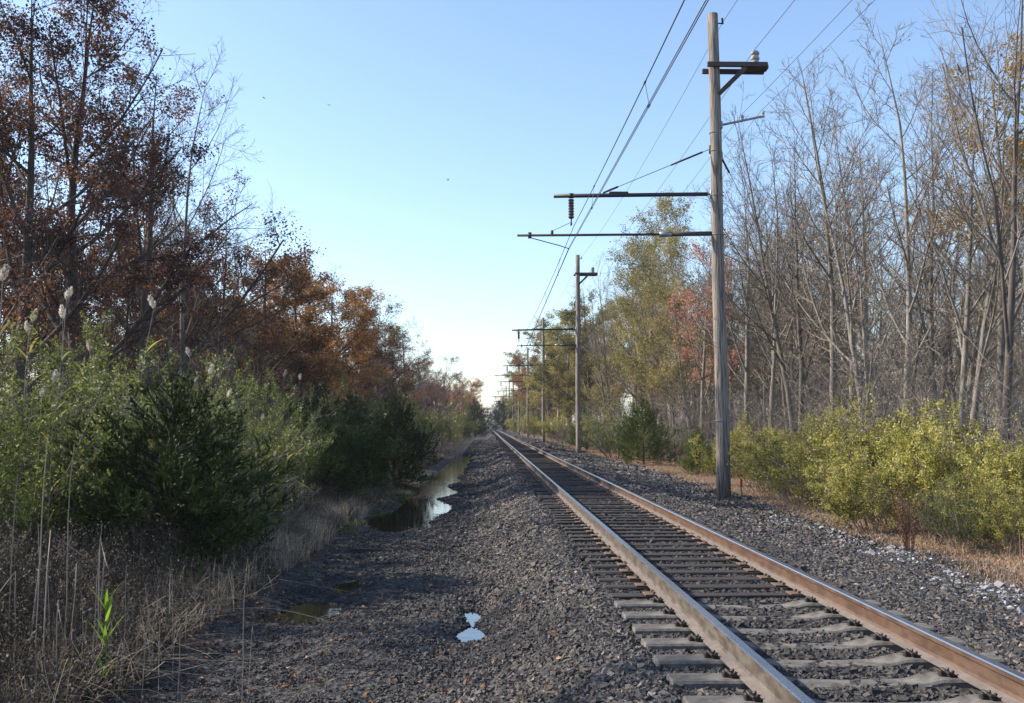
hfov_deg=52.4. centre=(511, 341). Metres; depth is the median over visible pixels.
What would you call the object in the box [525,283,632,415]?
leafy tree
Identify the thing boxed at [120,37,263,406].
bare tree
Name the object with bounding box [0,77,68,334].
oak tree
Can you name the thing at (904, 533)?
dry weed
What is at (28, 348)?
bare tree
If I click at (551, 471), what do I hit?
wooden sleeper
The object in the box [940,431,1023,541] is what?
leafy bush
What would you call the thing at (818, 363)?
bare tree
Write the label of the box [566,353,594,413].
leafy tree
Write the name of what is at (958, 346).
bare tree
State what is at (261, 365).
sapling
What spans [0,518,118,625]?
brown bush
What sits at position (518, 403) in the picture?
line pole
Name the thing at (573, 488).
wooden sleeper
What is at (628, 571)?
wooden sleeper
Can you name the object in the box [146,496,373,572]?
straw tufts
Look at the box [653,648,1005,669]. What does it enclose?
concrete sleeper
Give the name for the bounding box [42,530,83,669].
dry stalk
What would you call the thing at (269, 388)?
leafy bush
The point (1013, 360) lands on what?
bare tree
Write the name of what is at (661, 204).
leafy tree
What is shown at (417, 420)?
leafy bush
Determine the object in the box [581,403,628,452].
leafy bush
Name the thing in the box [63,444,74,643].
dry stalk
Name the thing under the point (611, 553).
wooden sleeper
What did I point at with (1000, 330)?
leafy tree
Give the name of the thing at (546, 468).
wooden sleeper
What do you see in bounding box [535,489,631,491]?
wooden sleeper
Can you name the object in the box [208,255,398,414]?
oak tree
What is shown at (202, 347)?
oak tree
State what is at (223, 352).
sapling
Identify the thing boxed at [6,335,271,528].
leafy bush
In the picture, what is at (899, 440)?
leafy bush
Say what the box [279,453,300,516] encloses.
reed
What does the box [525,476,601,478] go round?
wooden sleeper
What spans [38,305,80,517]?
reed
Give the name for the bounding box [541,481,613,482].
wooden sleeper
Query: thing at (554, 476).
wooden sleeper
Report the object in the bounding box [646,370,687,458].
sapling
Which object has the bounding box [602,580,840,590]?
wooden sleeper
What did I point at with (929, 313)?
bare tree
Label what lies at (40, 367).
sapling
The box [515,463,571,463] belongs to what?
wooden sleeper
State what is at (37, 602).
dry stalk
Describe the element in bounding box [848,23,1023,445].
bare tree
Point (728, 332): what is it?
bare tree
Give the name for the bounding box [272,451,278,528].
reed
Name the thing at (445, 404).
oak tree
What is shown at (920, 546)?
dry grass
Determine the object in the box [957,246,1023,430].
bare tree
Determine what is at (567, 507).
wooden sleeper
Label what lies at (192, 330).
oak tree
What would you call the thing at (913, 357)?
sapling
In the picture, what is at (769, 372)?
bare tree
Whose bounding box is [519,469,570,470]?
wooden sleeper
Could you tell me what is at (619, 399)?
sapling
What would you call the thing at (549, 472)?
wooden sleeper
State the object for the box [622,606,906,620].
concrete sleeper
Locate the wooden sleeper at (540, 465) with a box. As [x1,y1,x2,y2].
[516,465,561,465]
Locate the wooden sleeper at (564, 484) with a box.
[530,483,597,485]
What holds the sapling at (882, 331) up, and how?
on the ground at (282, 585)
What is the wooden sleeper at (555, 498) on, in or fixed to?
on the ground at (282, 585)
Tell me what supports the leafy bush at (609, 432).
on the ground at (282, 585)
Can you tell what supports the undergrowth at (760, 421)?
on the ground at (282, 585)
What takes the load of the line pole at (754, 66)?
on the ground at (282, 585)
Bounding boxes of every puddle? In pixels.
[256,581,361,622]
[456,610,484,641]
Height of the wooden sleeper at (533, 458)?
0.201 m
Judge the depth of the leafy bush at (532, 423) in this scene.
163.95 m
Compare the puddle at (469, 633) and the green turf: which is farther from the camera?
the green turf
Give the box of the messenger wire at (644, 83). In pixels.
[494,0,684,405]
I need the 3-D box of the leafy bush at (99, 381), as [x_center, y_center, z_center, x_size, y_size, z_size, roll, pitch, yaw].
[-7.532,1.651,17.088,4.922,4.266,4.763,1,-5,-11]
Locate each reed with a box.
[0,264,24,473]
[11,309,54,413]
[21,386,53,555]
[23,321,37,428]
[30,370,71,559]
[37,287,73,534]
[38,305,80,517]
[73,340,95,426]
[113,295,165,416]
[185,347,197,414]
[207,364,213,439]
[227,388,233,505]
[254,414,268,510]
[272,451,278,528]
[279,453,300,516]
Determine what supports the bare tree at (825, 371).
on the ground at (282, 585)
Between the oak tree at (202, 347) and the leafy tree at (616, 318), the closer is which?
the oak tree at (202, 347)
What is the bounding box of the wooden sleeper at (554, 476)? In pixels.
[523,475,581,476]
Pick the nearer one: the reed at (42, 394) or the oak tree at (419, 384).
the reed at (42, 394)
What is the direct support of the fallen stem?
on the ground at (282, 585)
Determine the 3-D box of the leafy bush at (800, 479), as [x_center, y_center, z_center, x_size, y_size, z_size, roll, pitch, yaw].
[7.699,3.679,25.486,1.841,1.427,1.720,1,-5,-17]
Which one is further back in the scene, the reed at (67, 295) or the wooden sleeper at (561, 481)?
the wooden sleeper at (561, 481)
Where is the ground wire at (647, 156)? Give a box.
[510,1,736,382]
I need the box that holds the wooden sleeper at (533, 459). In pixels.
[512,459,551,459]
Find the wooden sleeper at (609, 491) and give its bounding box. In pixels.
[535,490,612,493]
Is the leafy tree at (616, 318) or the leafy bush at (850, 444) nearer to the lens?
the leafy bush at (850, 444)
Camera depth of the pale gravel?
15.98 m
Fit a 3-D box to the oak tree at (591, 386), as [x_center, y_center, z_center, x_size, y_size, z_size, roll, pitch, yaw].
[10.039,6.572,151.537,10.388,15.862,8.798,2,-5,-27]
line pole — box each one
[491,366,521,434]
[494,317,554,441]
[495,384,513,432]
[498,347,532,436]
[512,255,597,452]
[517,12,866,498]
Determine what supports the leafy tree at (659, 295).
on the ground at (282, 585)
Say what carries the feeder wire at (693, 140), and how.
attached to the line pole at (754, 66)
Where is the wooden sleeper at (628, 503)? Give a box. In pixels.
[543,501,657,504]
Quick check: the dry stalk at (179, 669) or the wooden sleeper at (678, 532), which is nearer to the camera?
the dry stalk at (179, 669)
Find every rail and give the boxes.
[492,430,814,702]
[498,430,1023,702]
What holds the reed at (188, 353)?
on the ground at (282, 585)
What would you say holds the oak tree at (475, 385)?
on the ground at (282, 585)
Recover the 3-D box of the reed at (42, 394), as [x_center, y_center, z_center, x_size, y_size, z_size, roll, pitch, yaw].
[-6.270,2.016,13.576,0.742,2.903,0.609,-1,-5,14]
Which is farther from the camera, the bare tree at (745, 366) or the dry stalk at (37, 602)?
the bare tree at (745, 366)
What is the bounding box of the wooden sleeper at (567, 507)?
[547,505,667,508]
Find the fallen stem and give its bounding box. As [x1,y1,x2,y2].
[182,607,328,621]
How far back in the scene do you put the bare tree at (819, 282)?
52.26 m
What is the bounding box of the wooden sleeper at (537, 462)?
[513,462,568,462]
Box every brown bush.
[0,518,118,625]
[16,558,143,638]
[170,486,277,552]
[213,465,324,538]
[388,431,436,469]
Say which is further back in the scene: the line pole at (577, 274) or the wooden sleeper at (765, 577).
the line pole at (577, 274)
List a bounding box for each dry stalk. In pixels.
[0,571,16,666]
[8,474,17,634]
[30,434,48,646]
[35,529,39,664]
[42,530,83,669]
[47,575,49,656]
[51,638,65,691]
[56,602,60,682]
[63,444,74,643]
[68,563,94,660]
[93,527,101,698]
[94,552,109,654]
[98,541,106,673]
[116,643,122,702]
[121,562,126,682]
[141,615,149,702]
[150,620,159,695]
[170,557,173,680]
[170,621,179,702]
[242,567,246,702]
[247,627,254,702]
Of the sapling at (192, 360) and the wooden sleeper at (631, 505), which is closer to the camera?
the wooden sleeper at (631, 505)
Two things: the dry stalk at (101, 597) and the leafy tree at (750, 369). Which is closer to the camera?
the dry stalk at (101, 597)
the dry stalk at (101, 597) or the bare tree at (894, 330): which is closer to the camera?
the dry stalk at (101, 597)
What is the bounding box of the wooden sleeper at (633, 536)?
[568,532,731,537]
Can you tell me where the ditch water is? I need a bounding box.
[362,455,470,531]
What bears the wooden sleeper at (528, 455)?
on the ground at (282, 585)
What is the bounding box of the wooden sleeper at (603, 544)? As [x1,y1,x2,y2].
[572,540,747,546]
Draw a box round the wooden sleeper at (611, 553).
[579,550,767,557]
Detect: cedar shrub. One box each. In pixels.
[11,361,299,589]
[257,378,382,501]
[316,390,406,489]
[355,390,442,487]
[464,398,492,436]
[486,395,520,431]
[562,409,601,449]
[605,394,682,464]
[676,426,715,473]
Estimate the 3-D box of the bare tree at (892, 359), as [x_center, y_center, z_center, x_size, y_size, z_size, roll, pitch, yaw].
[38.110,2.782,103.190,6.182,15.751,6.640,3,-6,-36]
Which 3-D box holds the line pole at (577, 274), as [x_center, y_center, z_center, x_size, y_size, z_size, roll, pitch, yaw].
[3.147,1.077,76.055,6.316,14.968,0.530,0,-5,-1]
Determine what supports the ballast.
on the ground at (282, 585)
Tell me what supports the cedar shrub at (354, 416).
on the ground at (282, 585)
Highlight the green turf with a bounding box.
[291,473,429,575]
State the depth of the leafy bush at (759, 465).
27.58 m
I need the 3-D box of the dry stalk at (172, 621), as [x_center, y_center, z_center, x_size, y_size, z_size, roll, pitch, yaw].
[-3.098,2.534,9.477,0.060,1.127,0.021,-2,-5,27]
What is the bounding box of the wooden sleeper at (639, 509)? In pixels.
[549,507,673,510]
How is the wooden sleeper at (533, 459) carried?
on the ground at (282, 585)
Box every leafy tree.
[369,318,422,408]
[501,347,541,434]
[501,370,531,431]
[521,290,599,439]
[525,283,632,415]
[529,323,575,431]
[534,359,561,423]
[549,356,564,421]
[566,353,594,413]
[581,299,627,421]
[581,316,621,418]
[584,199,706,440]
[584,304,629,442]
[607,240,666,443]
[611,267,659,412]
[622,186,731,453]
[624,241,679,417]
[637,223,730,441]
[684,255,755,412]
[726,277,770,424]
[731,222,822,429]
[775,296,837,411]
[909,31,1023,441]
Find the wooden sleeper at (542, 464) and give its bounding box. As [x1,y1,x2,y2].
[518,464,573,464]
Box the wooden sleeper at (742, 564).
[589,560,795,568]
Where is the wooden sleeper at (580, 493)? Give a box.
[538,492,638,494]
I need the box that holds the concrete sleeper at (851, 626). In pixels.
[631,618,935,634]
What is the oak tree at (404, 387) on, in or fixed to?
on the ground at (282, 585)
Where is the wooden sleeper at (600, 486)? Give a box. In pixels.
[533,485,601,487]
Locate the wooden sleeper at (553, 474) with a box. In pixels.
[522,473,594,474]
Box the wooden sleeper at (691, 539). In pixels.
[572,536,739,542]
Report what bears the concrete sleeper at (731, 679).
on the ground at (282, 585)
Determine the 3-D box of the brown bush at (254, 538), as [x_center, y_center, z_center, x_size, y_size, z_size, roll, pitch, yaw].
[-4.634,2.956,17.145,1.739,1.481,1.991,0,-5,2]
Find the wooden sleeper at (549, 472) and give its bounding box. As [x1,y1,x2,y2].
[521,471,590,472]
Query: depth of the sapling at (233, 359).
42.15 m
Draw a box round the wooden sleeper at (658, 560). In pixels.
[585,555,780,562]
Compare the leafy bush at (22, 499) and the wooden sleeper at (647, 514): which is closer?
the leafy bush at (22, 499)
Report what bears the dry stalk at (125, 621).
on the ground at (282, 585)
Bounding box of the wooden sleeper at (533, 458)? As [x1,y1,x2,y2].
[512,458,560,458]
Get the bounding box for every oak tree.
[0,0,195,409]
[0,0,222,410]
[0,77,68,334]
[0,144,85,423]
[1,48,325,428]
[1,164,150,413]
[7,224,124,414]
[39,244,118,387]
[78,182,250,385]
[97,205,228,397]
[97,222,218,418]
[135,224,237,398]
[156,247,250,395]
[175,232,350,415]
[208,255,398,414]
[213,259,288,409]
[231,281,328,405]
[232,274,302,422]
[279,264,393,415]
[330,295,429,418]
[341,296,415,415]
[373,337,402,395]
[378,316,448,420]
[395,347,424,411]
[406,340,444,414]
[413,365,434,415]
[422,353,473,423]
[428,366,450,419]
[428,374,449,420]
[444,383,469,420]
[449,374,492,419]
[503,331,561,436]
[546,344,620,417]
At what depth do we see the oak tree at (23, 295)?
32.16 m
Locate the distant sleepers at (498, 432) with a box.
[491,430,504,434]
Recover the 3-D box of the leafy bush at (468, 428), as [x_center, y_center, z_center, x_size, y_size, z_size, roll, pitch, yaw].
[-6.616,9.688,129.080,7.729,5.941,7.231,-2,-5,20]
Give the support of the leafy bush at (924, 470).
on the ground at (282, 585)
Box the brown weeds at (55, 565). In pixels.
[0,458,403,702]
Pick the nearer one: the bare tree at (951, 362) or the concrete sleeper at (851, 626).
the concrete sleeper at (851, 626)
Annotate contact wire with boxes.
[494,0,705,406]
[505,0,708,383]
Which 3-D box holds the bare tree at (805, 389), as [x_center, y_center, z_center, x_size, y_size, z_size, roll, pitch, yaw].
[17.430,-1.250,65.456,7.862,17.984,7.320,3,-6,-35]
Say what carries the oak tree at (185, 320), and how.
on the ground at (282, 585)
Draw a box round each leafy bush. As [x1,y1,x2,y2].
[0,308,142,458]
[0,310,144,573]
[0,310,194,559]
[0,326,179,547]
[0,336,243,549]
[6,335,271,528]
[63,349,335,521]
[136,345,304,459]
[160,355,326,515]
[206,364,308,442]
[212,366,338,496]
[297,371,408,452]
[334,384,427,459]
[363,391,441,456]
[407,399,448,448]
[420,399,475,444]
[429,397,483,442]
[504,411,535,433]
[516,411,552,437]
[534,409,575,442]
[549,418,581,446]
[579,401,650,458]
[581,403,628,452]
[638,419,690,462]
[688,421,761,477]
[692,433,744,464]
[712,412,820,492]
[725,404,875,504]
[737,376,944,514]
[758,394,883,491]
[783,468,834,509]
[799,390,986,528]
[804,436,956,534]
[848,401,1023,535]
[862,391,993,506]
[884,416,1023,538]
[896,494,974,543]
[899,458,1011,550]
[940,409,1023,476]
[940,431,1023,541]
[941,466,1023,555]
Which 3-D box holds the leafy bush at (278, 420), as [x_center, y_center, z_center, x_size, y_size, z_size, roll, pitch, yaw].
[-5.851,2.243,22.561,3.554,3.877,3.673,-1,-5,17]
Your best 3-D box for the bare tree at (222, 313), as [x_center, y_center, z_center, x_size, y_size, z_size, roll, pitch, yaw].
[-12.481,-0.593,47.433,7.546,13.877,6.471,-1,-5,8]
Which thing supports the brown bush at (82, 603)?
on the ground at (282, 585)
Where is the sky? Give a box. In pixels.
[0,0,1023,427]
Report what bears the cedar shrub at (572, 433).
on the ground at (282, 585)
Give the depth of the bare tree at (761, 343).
72.04 m
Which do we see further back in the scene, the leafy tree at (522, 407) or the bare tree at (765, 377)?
the leafy tree at (522, 407)
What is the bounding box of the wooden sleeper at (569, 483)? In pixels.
[530,482,615,484]
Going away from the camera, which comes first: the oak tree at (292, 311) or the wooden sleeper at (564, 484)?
the wooden sleeper at (564, 484)
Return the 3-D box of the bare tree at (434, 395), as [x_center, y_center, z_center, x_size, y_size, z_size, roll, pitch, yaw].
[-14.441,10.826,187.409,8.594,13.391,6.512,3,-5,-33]
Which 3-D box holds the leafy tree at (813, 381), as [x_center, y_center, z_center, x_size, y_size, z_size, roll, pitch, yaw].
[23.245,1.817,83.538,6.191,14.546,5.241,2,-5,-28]
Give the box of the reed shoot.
[88,579,124,695]
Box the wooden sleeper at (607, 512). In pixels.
[549,509,677,513]
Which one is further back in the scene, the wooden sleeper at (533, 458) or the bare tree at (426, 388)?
the bare tree at (426, 388)
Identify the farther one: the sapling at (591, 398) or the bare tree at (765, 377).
the sapling at (591, 398)
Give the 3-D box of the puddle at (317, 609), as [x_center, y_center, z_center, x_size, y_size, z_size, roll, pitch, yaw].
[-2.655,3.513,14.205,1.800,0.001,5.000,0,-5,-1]
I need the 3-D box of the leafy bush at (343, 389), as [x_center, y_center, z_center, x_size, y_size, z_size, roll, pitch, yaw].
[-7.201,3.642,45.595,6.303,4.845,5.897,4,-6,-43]
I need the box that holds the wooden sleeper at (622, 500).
[544,498,651,501]
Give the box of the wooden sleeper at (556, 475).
[523,474,596,475]
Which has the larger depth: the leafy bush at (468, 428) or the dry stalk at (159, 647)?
the leafy bush at (468, 428)
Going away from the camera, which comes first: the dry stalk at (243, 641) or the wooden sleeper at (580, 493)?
the dry stalk at (243, 641)
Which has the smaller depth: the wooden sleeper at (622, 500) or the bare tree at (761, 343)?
the wooden sleeper at (622, 500)
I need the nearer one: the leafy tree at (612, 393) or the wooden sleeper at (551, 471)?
the wooden sleeper at (551, 471)
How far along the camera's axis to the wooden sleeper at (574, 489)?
27.98 m
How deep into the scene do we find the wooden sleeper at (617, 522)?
18.48 m
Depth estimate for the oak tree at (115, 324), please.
48.58 m
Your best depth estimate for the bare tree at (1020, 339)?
64.43 m
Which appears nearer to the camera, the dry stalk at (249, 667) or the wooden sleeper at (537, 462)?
the dry stalk at (249, 667)
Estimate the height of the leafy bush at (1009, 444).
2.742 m
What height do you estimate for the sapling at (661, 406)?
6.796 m
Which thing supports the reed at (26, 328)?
on the ground at (282, 585)
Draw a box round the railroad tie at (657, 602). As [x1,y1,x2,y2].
[614,596,881,609]
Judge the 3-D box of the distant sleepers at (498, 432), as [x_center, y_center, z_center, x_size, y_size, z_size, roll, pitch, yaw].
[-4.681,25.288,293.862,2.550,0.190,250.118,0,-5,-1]
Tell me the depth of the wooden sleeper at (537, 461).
49.16 m
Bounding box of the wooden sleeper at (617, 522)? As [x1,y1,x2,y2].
[556,520,698,524]
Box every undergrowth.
[0,285,424,445]
[566,301,1023,504]
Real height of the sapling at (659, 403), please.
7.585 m
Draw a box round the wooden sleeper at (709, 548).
[578,545,759,551]
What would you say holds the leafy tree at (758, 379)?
on the ground at (282, 585)
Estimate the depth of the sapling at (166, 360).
31.00 m
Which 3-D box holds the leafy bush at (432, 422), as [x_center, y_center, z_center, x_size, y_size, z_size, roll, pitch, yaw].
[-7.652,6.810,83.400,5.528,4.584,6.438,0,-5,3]
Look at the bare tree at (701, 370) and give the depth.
89.69 m
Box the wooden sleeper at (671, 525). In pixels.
[561,523,708,528]
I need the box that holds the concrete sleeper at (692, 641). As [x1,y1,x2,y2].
[641,632,967,652]
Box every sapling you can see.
[23,347,71,445]
[142,336,201,427]
[169,318,246,411]
[172,343,219,409]
[210,333,252,402]
[222,317,281,421]
[279,364,303,411]
[319,372,348,412]
[569,378,603,418]
[610,377,631,428]
[613,396,627,449]
[638,365,669,427]
[644,377,677,421]
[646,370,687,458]
[672,334,742,425]
[682,382,729,452]
[811,276,930,435]
[858,331,947,436]
[867,326,964,439]
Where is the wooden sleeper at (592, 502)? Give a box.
[544,500,655,502]
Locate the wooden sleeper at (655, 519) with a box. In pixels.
[555,517,694,520]
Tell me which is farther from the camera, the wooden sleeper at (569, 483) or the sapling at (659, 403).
the sapling at (659, 403)
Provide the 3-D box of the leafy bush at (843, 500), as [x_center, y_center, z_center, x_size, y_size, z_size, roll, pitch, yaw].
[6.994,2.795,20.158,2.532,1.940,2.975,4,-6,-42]
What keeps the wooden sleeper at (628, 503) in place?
on the ground at (282, 585)
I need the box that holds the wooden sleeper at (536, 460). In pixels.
[514,460,564,460]
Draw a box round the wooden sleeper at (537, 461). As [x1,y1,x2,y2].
[514,461,567,461]
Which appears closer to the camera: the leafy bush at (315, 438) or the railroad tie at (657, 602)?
the railroad tie at (657, 602)
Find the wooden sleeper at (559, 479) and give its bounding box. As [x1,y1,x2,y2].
[526,478,605,479]
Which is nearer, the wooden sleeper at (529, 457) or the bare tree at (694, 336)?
the wooden sleeper at (529, 457)
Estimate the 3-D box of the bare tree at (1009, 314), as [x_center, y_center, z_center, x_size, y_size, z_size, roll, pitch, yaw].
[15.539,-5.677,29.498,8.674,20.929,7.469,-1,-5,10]
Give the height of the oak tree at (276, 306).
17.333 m
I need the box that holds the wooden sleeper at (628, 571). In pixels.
[590,566,805,575]
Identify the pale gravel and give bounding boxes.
[605,461,1023,613]
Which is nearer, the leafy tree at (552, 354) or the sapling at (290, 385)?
the sapling at (290, 385)
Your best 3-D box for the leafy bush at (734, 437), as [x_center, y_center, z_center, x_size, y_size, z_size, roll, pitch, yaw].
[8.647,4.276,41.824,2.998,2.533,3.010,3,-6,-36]
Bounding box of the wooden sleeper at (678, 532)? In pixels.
[565,529,722,534]
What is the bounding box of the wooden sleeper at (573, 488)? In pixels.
[532,487,624,488]
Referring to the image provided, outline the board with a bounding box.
[351,548,391,551]
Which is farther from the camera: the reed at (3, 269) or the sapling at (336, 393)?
the sapling at (336, 393)
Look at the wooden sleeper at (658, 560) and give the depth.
13.46 m
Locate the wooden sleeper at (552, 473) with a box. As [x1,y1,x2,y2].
[522,472,592,473]
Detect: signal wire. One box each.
[547,0,851,346]
[558,0,874,339]
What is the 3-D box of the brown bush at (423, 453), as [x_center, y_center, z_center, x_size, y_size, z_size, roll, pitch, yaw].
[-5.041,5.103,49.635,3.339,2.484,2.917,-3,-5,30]
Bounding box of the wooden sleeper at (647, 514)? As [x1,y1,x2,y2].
[553,512,684,515]
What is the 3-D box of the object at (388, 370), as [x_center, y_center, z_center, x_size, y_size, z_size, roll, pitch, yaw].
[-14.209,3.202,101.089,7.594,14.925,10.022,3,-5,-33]
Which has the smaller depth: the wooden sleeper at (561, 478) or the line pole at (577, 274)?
the wooden sleeper at (561, 478)
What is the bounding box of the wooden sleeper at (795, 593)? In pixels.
[609,589,858,599]
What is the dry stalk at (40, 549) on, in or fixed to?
on the ground at (282, 585)
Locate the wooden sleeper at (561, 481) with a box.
[527,480,609,482]
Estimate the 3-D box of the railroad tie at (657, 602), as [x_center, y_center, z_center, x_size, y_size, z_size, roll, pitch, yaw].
[2.297,2.626,10.173,2.580,0.272,0.290,0,-5,-1]
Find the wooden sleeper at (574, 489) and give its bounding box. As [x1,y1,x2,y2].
[533,488,627,489]
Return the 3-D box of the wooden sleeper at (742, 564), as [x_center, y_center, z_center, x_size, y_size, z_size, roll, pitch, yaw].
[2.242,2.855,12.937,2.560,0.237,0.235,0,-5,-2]
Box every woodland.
[5,286,480,426]
[502,264,1023,450]
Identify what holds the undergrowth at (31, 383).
on the ground at (282, 585)
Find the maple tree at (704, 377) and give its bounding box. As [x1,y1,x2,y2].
[661,226,744,448]
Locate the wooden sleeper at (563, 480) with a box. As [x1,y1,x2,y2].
[527,479,608,480]
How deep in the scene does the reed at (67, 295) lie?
16.76 m
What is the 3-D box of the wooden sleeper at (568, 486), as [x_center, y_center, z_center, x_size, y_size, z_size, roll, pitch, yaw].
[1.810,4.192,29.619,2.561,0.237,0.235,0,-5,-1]
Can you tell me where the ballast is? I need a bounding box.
[64,436,1023,702]
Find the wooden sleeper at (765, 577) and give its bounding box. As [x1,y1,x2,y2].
[596,573,821,582]
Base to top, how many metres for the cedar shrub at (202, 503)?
3.377 m
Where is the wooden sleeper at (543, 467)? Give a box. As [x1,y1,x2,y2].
[517,466,579,467]
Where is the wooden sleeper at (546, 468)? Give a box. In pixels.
[519,467,581,468]
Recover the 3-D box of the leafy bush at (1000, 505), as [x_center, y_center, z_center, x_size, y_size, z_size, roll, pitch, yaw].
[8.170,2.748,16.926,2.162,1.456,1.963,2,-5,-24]
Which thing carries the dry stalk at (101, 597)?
on the ground at (282, 585)
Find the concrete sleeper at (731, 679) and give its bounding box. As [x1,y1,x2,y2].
[666,667,1023,689]
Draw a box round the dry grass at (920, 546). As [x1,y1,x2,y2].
[559,444,1023,592]
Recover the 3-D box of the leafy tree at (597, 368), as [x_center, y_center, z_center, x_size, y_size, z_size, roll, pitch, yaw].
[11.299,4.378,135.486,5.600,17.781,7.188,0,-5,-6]
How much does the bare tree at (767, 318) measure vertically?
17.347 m
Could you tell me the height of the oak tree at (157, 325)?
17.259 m
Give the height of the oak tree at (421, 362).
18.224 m
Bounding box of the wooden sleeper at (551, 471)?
[522,470,589,471]
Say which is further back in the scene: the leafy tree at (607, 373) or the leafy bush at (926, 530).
the leafy tree at (607, 373)
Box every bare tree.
[0,221,66,403]
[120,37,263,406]
[154,249,286,407]
[165,177,319,408]
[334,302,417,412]
[340,327,383,417]
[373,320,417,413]
[409,362,440,417]
[411,369,440,416]
[418,367,454,419]
[566,252,627,422]
[582,327,619,419]
[603,283,659,392]
[606,284,639,386]
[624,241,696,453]
[636,280,694,445]
[651,160,786,441]
[658,244,713,431]
[658,269,751,449]
[668,78,871,450]
[673,227,750,387]
[683,235,764,445]
[692,227,764,428]
[723,115,842,437]
[724,185,848,429]
[725,227,810,433]
[730,132,852,443]
[730,214,825,437]
[732,249,790,425]
[742,299,788,419]
[749,58,941,434]
[752,227,821,404]
[765,47,924,427]
[766,136,898,412]
[772,105,925,434]
[774,223,869,432]
[781,233,870,432]
[795,149,975,454]
[803,0,1013,420]
[805,68,975,444]
[805,334,848,396]
[806,321,868,403]
[807,285,849,417]
[814,202,923,407]
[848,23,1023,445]
[849,233,948,419]
[857,239,919,410]
[857,257,926,434]
[872,316,921,416]
[884,148,1020,434]
[890,266,957,407]
[891,0,1023,456]
[896,131,1023,425]
[912,167,1023,430]
[914,311,959,407]
[915,139,1023,428]
[942,266,990,398]
[951,269,1023,393]
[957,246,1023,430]
[962,222,1023,392]
[982,219,1023,371]
[987,285,1023,395]
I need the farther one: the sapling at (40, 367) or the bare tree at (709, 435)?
the bare tree at (709, 435)
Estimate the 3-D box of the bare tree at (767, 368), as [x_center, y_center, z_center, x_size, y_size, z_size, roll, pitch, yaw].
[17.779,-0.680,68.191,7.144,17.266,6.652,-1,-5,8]
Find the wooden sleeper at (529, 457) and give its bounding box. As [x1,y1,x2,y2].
[510,457,547,457]
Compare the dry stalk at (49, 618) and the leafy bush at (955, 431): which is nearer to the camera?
the dry stalk at (49, 618)
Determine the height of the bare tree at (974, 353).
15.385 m
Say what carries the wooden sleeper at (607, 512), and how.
on the ground at (282, 585)
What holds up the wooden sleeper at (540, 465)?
on the ground at (282, 585)
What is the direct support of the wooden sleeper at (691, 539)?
on the ground at (282, 585)
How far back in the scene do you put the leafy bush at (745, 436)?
32.10 m
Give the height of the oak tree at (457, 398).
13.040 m
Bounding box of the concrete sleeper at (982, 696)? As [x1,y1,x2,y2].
[682,689,1004,702]
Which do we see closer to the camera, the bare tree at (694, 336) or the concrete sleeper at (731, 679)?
the concrete sleeper at (731, 679)
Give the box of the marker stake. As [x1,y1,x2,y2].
[740,479,741,494]
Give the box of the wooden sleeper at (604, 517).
[553,514,687,518]
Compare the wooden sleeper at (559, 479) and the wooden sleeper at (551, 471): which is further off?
the wooden sleeper at (551, 471)
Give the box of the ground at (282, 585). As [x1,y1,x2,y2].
[14,425,1023,702]
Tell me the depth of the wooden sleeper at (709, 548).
14.55 m
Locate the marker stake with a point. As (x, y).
(740, 486)
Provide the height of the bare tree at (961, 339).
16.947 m
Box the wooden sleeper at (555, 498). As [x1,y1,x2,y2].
[540,496,647,499]
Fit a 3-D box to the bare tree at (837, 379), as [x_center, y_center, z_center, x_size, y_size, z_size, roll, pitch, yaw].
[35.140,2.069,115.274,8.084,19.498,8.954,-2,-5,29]
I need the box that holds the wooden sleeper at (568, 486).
[531,484,620,486]
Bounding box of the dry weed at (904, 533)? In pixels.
[892,475,923,551]
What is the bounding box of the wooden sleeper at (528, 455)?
[509,455,553,455]
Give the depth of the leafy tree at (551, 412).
187.82 m
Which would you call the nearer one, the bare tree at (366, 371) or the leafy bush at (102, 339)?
the leafy bush at (102, 339)
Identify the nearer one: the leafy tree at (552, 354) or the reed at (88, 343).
the reed at (88, 343)
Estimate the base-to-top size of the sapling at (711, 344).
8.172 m
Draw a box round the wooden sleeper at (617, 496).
[538,495,642,497]
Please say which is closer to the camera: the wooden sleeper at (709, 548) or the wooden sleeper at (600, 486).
the wooden sleeper at (709, 548)
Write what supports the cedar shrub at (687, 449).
on the ground at (282, 585)
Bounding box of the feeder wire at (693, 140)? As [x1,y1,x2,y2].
[535,0,794,352]
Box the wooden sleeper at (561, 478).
[528,477,604,478]
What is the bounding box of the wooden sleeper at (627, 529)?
[563,525,716,530]
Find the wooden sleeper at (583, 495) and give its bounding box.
[538,493,641,496]
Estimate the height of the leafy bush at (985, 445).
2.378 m
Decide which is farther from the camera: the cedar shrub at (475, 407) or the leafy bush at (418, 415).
the cedar shrub at (475, 407)
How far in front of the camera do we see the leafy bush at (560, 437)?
99.55 m
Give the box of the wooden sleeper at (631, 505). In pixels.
[546,503,664,506]

